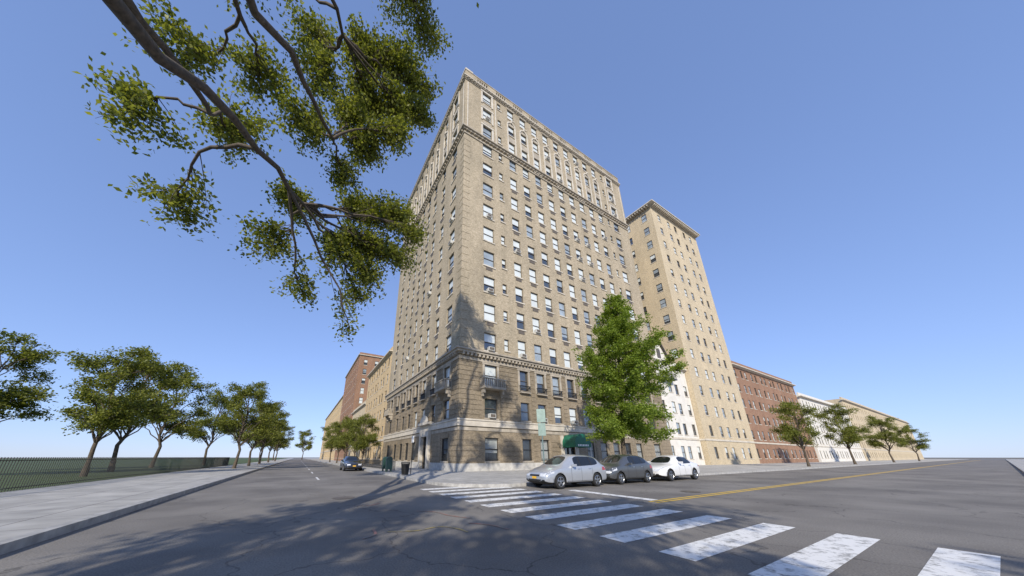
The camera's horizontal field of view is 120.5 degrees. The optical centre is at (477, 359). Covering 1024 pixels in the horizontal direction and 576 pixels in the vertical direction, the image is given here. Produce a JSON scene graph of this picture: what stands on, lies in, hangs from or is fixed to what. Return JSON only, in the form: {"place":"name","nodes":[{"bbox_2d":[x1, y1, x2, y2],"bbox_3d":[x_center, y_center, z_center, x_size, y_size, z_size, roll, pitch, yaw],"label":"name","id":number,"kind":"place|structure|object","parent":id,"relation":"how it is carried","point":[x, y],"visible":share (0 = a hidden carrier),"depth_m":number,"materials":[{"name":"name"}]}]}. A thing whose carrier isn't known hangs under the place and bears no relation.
{"place":"outdoors","nodes":[
{"label":"outdoors","id":0,"kind":"place"},
{"bbox_2d":[0,458,286,491],"bbox_3d":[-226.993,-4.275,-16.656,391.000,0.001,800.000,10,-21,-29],"label":"lawn","id":1,"kind":"structure","parent":0,"point":[240,461],"depth_m":30.20,"materials":[{"name":"green plant"}]},
{"bbox_2d":[0,328,19,393],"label":"street tree","id":2,"kind":"object","parent":1,"relation":"on","point":[3,333],"visible":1,"depth_m":21.60,"materials":[{"name":"green plant"}]},
{"bbox_2d":[0,329,66,421],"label":"street tree","id":3,"kind":"object","parent":1,"relation":"on","point":[18,398],"visible":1,"depth_m":27.94,"materials":[{"name":"green plant"}]},
{"bbox_2d":[56,344,175,476],"bbox_3d":[-25.808,3.274,20.465,5.947,9.215,5.980,-8,-20,22],"label":"street tree","id":4,"kind":"object","parent":1,"relation":"on","point":[120,413],"visible":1,"depth_m":20.18,"materials":[{"name":"green plant"}]},
{"bbox_2d":[64,346,197,471],"bbox_3d":[-32.566,4.296,27.166,7.475,11.519,7.433,-6,-19,18],"label":"street tree","id":5,"kind":"object","parent":1,"relation":"on","point":[168,378],"visible":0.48,"depth_m":28.00,"materials":[{"name":"green plant"}]},
{"bbox_2d":[125,369,218,467],"bbox_3d":[-39.086,7.086,37.356,8.223,12.671,8.177,0,-18,-1],"label":"street tree","id":6,"kind":"object","parent":1,"relation":"on","point":[182,427],"visible":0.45,"depth_m":37.86,"materials":[{"name":"green plant"}]},
{"bbox_2d":[184,387,246,464],"bbox_3d":[-45.001,11.049,49.246,8.177,12.671,8.223,16,-24,-39],"label":"street tree","id":7,"kind":"object","parent":1,"relation":"on","point":[208,421],"visible":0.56,"depth_m":48.73,"materials":[{"name":"green plant"}]},
{"bbox_2d":[0,458,293,554],"bbox_3d":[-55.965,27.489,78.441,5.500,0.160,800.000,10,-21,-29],"label":"pavement","id":8,"kind":"structure","parent":0,"point":[28,517],"depth_m":8.72,"materials":[{"name":"grey concrete"}]},
{"bbox_2d":[0,457,229,491],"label":"park fence","id":9,"kind":"object","parent":8,"relation":"on","point":[216,463],"visible":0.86,"depth_m":15.42,"materials":[{"name":"black metal"}]},
{"bbox_2d":[212,381,286,468],"bbox_3d":[-27.090,7.339,34.481,6.690,10.367,6.728,15,-23,-37],"label":"street tree","id":10,"kind":"object","parent":8,"relation":"on","point":[250,391],"visible":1,"depth_m":34.35,"materials":[{"name":"green plant"}]},
{"bbox_2d":[249,439,266,459],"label":"street tree","id":11,"kind":"object","parent":8,"relation":"on","point":[255,447],"visible":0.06,"depth_m":123.81,"materials":[{"name":"brown plant"}]},
{"bbox_2d":[231,397,286,465],"bbox_3d":[-33.799,10.518,44.022,6.728,10.367,6.690,-13,-23,35],"label":"street tree","id":12,"kind":"object","parent":8,"relation":"on","point":[259,405],"visible":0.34,"depth_m":43.90,"materials":[{"name":"green plant"}]},
{"bbox_2d":[248,407,291,463],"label":"street tree","id":13,"kind":"object","parent":8,"relation":"on","point":[267,441],"visible":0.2,"depth_m":56.64,"materials":[{"name":"green plant"}]},
{"bbox_2d":[257,416,291,461],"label":"street tree","id":14,"kind":"object","parent":8,"relation":"on","point":[281,438],"visible":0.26,"depth_m":72.68,"materials":[{"name":"green plant"}]},
{"bbox_2d":[71,0,478,346],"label":"elm tree","id":15,"kind":"object","parent":8,"relation":"on","point":[395,110],"visible":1,"depth_m":14.04,"materials":[{"name":"green plant"}]},
{"bbox_2d":[268,427,289,460],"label":"street tree","id":16,"kind":"object","parent":8,"relation":"on","point":[274,449],"visible":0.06,"depth_m":110.59,"materials":[{"name":"brown plant"}]},
{"bbox_2d":[273,422,295,460],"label":"street tree","id":17,"kind":"object","parent":8,"relation":"on","point":[279,445],"visible":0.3,"depth_m":93.67,"materials":[{"name":"green plant"}]},
{"bbox_2d":[359,360,377,402],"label":"window glass","id":18,"kind":"object","parent":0,"point":[363,379],"visible":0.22,"depth_m":92.81,"materials":[{"name":"grey glass"}]},
{"bbox_2d":[0,458,1023,575],"bbox_3d":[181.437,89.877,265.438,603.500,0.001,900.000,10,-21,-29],"label":"road","id":19,"kind":"structure","parent":0,"point":[291,517],"depth_m":5.99,"materials":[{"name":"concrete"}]},
{"bbox_2d":[294,429,316,459],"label":"street tree","id":20,"kind":"object","parent":19,"relation":"on","point":[303,443],"visible":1,"depth_m":158.60,"materials":[{"name":"green plant"}]},
{"bbox_2d":[340,456,362,470],"bbox_3d":[-13.740,11.176,31.610,2.160,1.482,4.764,10,-21,-29],"label":"parked car","id":21,"kind":"object","parent":19,"relation":"on","point":[351,462],"visible":0.99,"depth_m":30.30,"materials":[{"name":"paint"}]},
{"bbox_2d":[332,490,699,498],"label":"manhole covers","id":22,"kind":"object","parent":19,"relation":"on","point":[345,497],"visible":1,"depth_m":10.20,"materials":[{"name":"grey metal"}]},
{"bbox_2d":[526,454,606,488],"bbox_3d":[4.371,5.455,14.446,4.174,1.484,2.005,10,-21,-29],"label":"parked car","id":23,"kind":"object","parent":19,"relation":"on","point":[559,471],"visible":1,"depth_m":13.77,"materials":[{"name":"paint"}]},
{"bbox_2d":[599,454,653,484],"bbox_3d":[8.106,6.155,16.581,3.894,1.506,1.979,10,-21,-29],"label":"parked car","id":24,"kind":"object","parent":19,"relation":"on","point":[621,469],"visible":0.81,"depth_m":15.95,"materials":[{"name":"paint"}]},
{"bbox_2d":[302,461,969,538],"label":"road markings","id":25,"kind":"object","parent":19,"relation":"on","point":[374,530],"visible":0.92,"depth_m":10.79,"materials":[{"name":"white paint"}]},
{"bbox_2d":[647,455,699,480],"bbox_3d":[12.260,6.918,18.833,4.764,1.482,2.160,10,-21,-29],"label":"parked car","id":26,"kind":"object","parent":19,"relation":"on","point":[670,467],"visible":0.83,"depth_m":18.09,"materials":[{"name":"paint"}]},
{"bbox_2d":[421,487,1000,575],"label":"crosswalk","id":27,"kind":"structure","parent":19,"relation":"on","point":[827,556],"depth_m":4.85,"materials":[{"name":"white paint"}]},
{"bbox_2d":[0,0,1023,457],"label":"sky","id":28,"kind":"structure","parent":0,"point":[848,174],"materials":[{"name":"blue"}]},
{"bbox_2d":[142,457,1023,458],"bbox_3d":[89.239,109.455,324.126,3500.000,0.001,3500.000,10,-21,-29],"label":"ground","id":29,"kind":"structure","parent":0,"point":[319,457],"depth_m":1327.87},
{"bbox_2d":[304,458,963,487],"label":"pavement","id":30,"kind":"structure","parent":0,"point":[491,479],"depth_m":24.09,"materials":[{"name":"grey concrete"}]},
{"bbox_2d":[319,398,342,459],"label":"walls","id":31,"kind":"structure","parent":30,"relation":"on","point":[332,417],"depth_m":148.89,"materials":[{"name":"beige brick"}]},
{"bbox_2d":[320,396,342,452],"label":"stone trim","id":32,"kind":"structure","parent":31,"relation":"attached to","point":[335,419],"depth_m":145.34,"materials":[{"name":"stone"}]},
{"bbox_2d":[320,421,342,461],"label":"street tree","id":33,"kind":"object","parent":30,"relation":"on","point":[327,434],"visible":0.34,"depth_m":75.40,"materials":[{"name":"green plant"}]},
{"bbox_2d":[323,420,348,462],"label":"street tree","id":34,"kind":"object","parent":30,"relation":"on","point":[331,438],"visible":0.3,"depth_m":62.99,"materials":[{"name":"green plant"}]},
{"bbox_2d":[330,415,360,458],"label":"street tree","id":35,"kind":"object","parent":30,"relation":"on","point":[338,444],"visible":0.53,"depth_m":53.04,"materials":[{"name":"green plant"}]},
{"bbox_2d":[339,415,370,455],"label":"street tree","id":36,"kind":"object","parent":30,"relation":"on","point":[351,441],"visible":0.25,"depth_m":44.84,"materials":[{"name":"green plant"}]},
{"bbox_2d":[347,401,365,457],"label":"brownstone row","id":37,"kind":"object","parent":30,"relation":"on","point":[358,411],"visible":0.08,"depth_m":77.24,"materials":[{"name":"beige stone"}]},
{"bbox_2d":[334,355,380,460],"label":"walls","id":38,"kind":"structure","parent":30,"relation":"on","point":[357,379],"depth_m":94.80,"materials":[{"name":"red brick"}]},
{"bbox_2d":[335,361,376,457],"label":"window frames","id":39,"kind":"structure","parent":38,"relation":"attached to","point":[352,394],"depth_m":96.14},
{"bbox_2d":[335,352,383,449],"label":"stone trim","id":40,"kind":"structure","parent":38,"relation":"attached to","point":[371,355],"depth_m":96.64,"materials":[{"name":"stone"}]},
{"bbox_2d":[345,413,382,466],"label":"street tree","id":41,"kind":"object","parent":30,"relation":"on","point":[364,441],"visible":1,"depth_m":38.48,"materials":[{"name":"green plant"}]},
{"bbox_2d":[360,459,382,468],"bbox_3d":[-14.390,13.473,38.058,0.028,0.900,15.818,10,-21,-29],"label":"iron fence","id":42,"kind":"object","parent":30,"relation":"on","point":[368,464],"visible":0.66,"depth_m":35.80,"materials":[{"name":"black metal"}]},
{"bbox_2d":[359,353,391,464],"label":"walls","id":43,"kind":"structure","parent":30,"relation":"on","point":[374,385],"depth_m":57.47,"materials":[{"name":"beige brick"}]},
{"bbox_2d":[361,358,389,458],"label":"window frames","id":44,"kind":"structure","parent":43,"relation":"attached to","point":[380,410],"depth_m":58.85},
{"bbox_2d":[361,359,389,457],"bbox_3d":[-14.085,10.191,58.734,28.597,18.300,13.606,-5,-19,14],"label":"window glass","id":45,"kind":"object","parent":44,"relation":"in","point":[380,411],"visible":0.14,"depth_m":57.19,"materials":[{"name":"grey glass"}]},
{"bbox_2d":[360,346,392,459],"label":"stone trim","id":46,"kind":"structure","parent":43,"relation":"attached to","point":[384,358],"depth_m":59.50,"materials":[{"name":"stone"}]},
{"bbox_2d":[382,457,387,470],"bbox_3d":[-8.425,9.465,26.584,0.500,1.250,0.440,10,-21,-29],"label":"mailbox","id":47,"kind":"object","parent":30,"relation":"on","point":[383,463],"visible":0.49,"depth_m":26.40,"materials":[{"name":"green metal"}]},
{"bbox_2d":[385,457,392,471],"bbox_3d":[-7.760,9.075,25.414,0.500,1.250,0.440,10,-21,-29],"label":"mailbox","id":48,"kind":"object","parent":30,"relation":"on","point":[389,463],"visible":1,"depth_m":25.27,"materials":[{"name":"green metal"}]},
{"bbox_2d":[401,462,409,474],"bbox_3d":[-5.078,7.567,20.365,0.640,0.821,0.640,10,-21,-29],"label":"litter bin","id":49,"kind":"object","parent":30,"relation":"on","point":[405,468],"visible":1,"depth_m":20.19,"materials":[{"name":"black metal"}]},
{"bbox_2d":[410,435,413,473],"bbox_3d":[-4.995,7.106,22.037,0.060,2.850,0.400,10,-21,-29],"label":"street sign","id":50,"kind":"object","parent":30,"relation":"on","point":[412,450],"visible":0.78,"depth_m":22.15,"materials":[{"name":"white metal"}]},
{"bbox_2d":[383,79,672,468],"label":"walls","id":51,"kind":"structure","parent":30,"relation":"on","point":[477,296],"depth_m":39.11,"materials":[{"name":"brick"}]},
{"bbox_2d":[386,94,660,467],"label":"window frames","id":52,"kind":"structure","parent":51,"relation":"attached to","point":[527,457],"depth_m":39.03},
{"bbox_2d":[388,95,659,467],"bbox_3d":[4.470,-12.039,43.156,40.653,52.510,18.261,-2,-19,7],"label":"window glass","id":53,"kind":"object","parent":52,"relation":"in","point":[490,371],"visible":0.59,"depth_m":37.87,"materials":[{"name":"grey glass"}]},
{"bbox_2d":[381,67,672,471],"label":"stone trim","id":54,"kind":"structure","parent":51,"relation":"attached to","point":[426,427],"depth_m":34.76,"materials":[{"name":"stone"}]},
{"bbox_2d":[384,115,660,424],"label":"balconies vents and ac units","id":55,"kind":"object","parent":54,"relation":"on","point":[495,382],"visible":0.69,"depth_m":37.05,"materials":[{"name":"metal"}]},
{"bbox_2d":[536,408,545,463],"bbox_3d":[3.640,4.667,16.378,0.479,3.900,0.097,-4,-19,11],"label":"parking sign","id":56,"kind":"object","parent":30,"relation":"on","point":[541,419],"visible":0.83,"depth_m":16.66,"materials":[{"name":"metal"}]},
{"bbox_2d":[562,434,591,456],"bbox_3d":[10.718,9.904,31.617,2.400,3.600,1.985,10,-21,-29],"label":"entrance canopy","id":57,"kind":"object","parent":30,"relation":"on","point":[576,440],"visible":0.86,"depth_m":31.24,"materials":[{"name":"fabric"}]},
{"bbox_2d":[571,292,688,454],"bbox_3d":[12.098,1.297,23.881,8.858,15.160,9.488,-14,-23,36],"label":"ginkgo tree","id":58,"kind":"object","parent":30,"relation":"on","point":[616,332],"visible":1,"depth_m":22.59,"materials":[{"name":"green plant"}]},
{"bbox_2d":[652,337,689,460],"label":"gabled townhouse","id":59,"kind":"structure","parent":30,"relation":"on","point":[678,444],"depth_m":46.75,"materials":[{"name":"white brick"}]},
{"bbox_2d":[658,380,685,457],"bbox_3d":[30.572,9.218,46.326,4.200,12.300,0.027,10,-21,-29],"label":"window glass","id":60,"kind":"structure","parent":59,"relation":"in","point":[669,387],"depth_m":46.52,"materials":[{"name":"grey glass"}]},
{"bbox_2d":[663,381,686,458],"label":"window frames","id":61,"kind":"structure","parent":59,"relation":"in","point":[667,381],"depth_m":46.43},
{"bbox_2d":[670,363,705,464],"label":"flat roofed townhouse","id":62,"kind":"structure","parent":30,"relation":"on","point":[694,447],"depth_m":49.14,"materials":[{"name":"white brick"}]},
{"bbox_2d":[674,385,700,457],"bbox_3d":[30.749,12.501,55.860,4.346,12.100,16.846,10,-21,-29],"label":"window glass","id":63,"kind":"structure","parent":62,"relation":"in","point":[675,386],"depth_m":49.07,"materials":[{"name":"grey glass"}]},
{"bbox_2d":[674,384,701,458],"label":"window frames","id":64,"kind":"structure","parent":62,"relation":"in","point":[674,384],"depth_m":49.11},
{"bbox_2d":[731,361,818,463],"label":"brick apartment row","id":65,"kind":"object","parent":30,"relation":"on","point":[761,393],"visible":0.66,"depth_m":66.88,"materials":[{"name":"red brick"}]},
{"bbox_2d":[733,369,814,457],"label":"window glass","id":66,"kind":"structure","parent":65,"relation":"in","point":[733,369],"depth_m":66.13,"materials":[{"name":"grey glass"}]},
{"bbox_2d":[734,369,815,457],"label":"window frames","id":67,"kind":"structure","parent":65,"relation":"in","point":[734,369],"depth_m":66.76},
{"bbox_2d":[768,401,821,466],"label":"street tree","id":68,"kind":"object","parent":30,"relation":"on","point":[791,434],"visible":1,"depth_m":40.88,"materials":[{"name":"green plant"}]},
{"bbox_2d":[812,403,875,463],"bbox_3d":[67.016,13.378,53.513,7.101,10.943,7.062,-11,-21,29],"label":"street tree","id":69,"kind":"object","parent":30,"relation":"on","point":[849,432],"visible":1,"depth_m":53.33,"materials":[{"name":"green plant"}]},
{"bbox_2d":[860,415,907,461],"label":"street tree","id":70,"kind":"object","parent":30,"relation":"on","point":[885,434],"visible":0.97,"depth_m":72.28,"materials":[{"name":"green plant"}]},
{"bbox_2d":[887,424,932,460],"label":"street tree","id":71,"kind":"object","parent":30,"relation":"on","point":[919,442],"visible":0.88,"depth_m":93.72,"materials":[{"name":"green plant"}]},
{"bbox_2d":[625,199,759,464],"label":"cream apartment tower","id":72,"kind":"structure","parent":0,"point":[676,294],"depth_m":59.51,"materials":[{"name":"brick"}]},
{"bbox_2d":[627,215,751,457],"bbox_3d":[35.432,-5.271,65.077,13.725,51.650,31.417,32,-36,-58],"label":"window glass","id":73,"kind":"structure","parent":72,"relation":"in","point":[643,220],"depth_m":59.55,"materials":[{"name":"grey glass"}]},
{"bbox_2d":[628,214,751,458],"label":"window frames","id":74,"kind":"structure","parent":72,"relation":"in","point":[645,214],"depth_m":59.86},
{"bbox_2d":[796,395,865,461],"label":"walls","id":75,"kind":"structure","parent":0,"point":[818,450],"depth_m":85.20,"materials":[{"name":"white painted brick"},{"name":"tar"}]},
{"bbox_2d":[796,392,861,458],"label":"stone trim","id":76,"kind":"structure","parent":75,"relation":"attached to","point":[804,396],"depth_m":87.46,"materials":[{"name":"stone"}]},
{"bbox_2d":[802,401,863,457],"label":"window frames","id":77,"kind":"structure","parent":75,"relation":"attached to","point":[831,442],"depth_m":85.70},
{"bbox_2d":[802,402,843,457],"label":"window glass","id":78,"kind":"object","parent":77,"relation":"in","point":[821,430],"visible":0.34,"depth_m":84.12,"materials":[{"name":"grey glass"}]},
{"bbox_2d":[824,399,923,460],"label":"walls","id":79,"kind":"structure","parent":0,"point":[903,456],"depth_m":122.31,"materials":[{"name":"beige brick"}]},
{"bbox_2d":[845,406,914,457],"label":"window frames","id":80,"kind":"structure","parent":79,"relation":"attached to","point":[872,430],"depth_m":117.51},
{"bbox_2d":[839,397,921,452],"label":"stone trim","id":81,"kind":"structure","parent":79,"relation":"attached to","point":[862,406],"depth_m":128.63,"materials":[{"name":"stone"}]},
{"bbox_2d":[1006,459,1023,472],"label":"pavement","id":82,"kind":"structure","parent":0,"point":[1018,464],"depth_m":58.40,"materials":[{"name":"grey concrete"}]}
]}

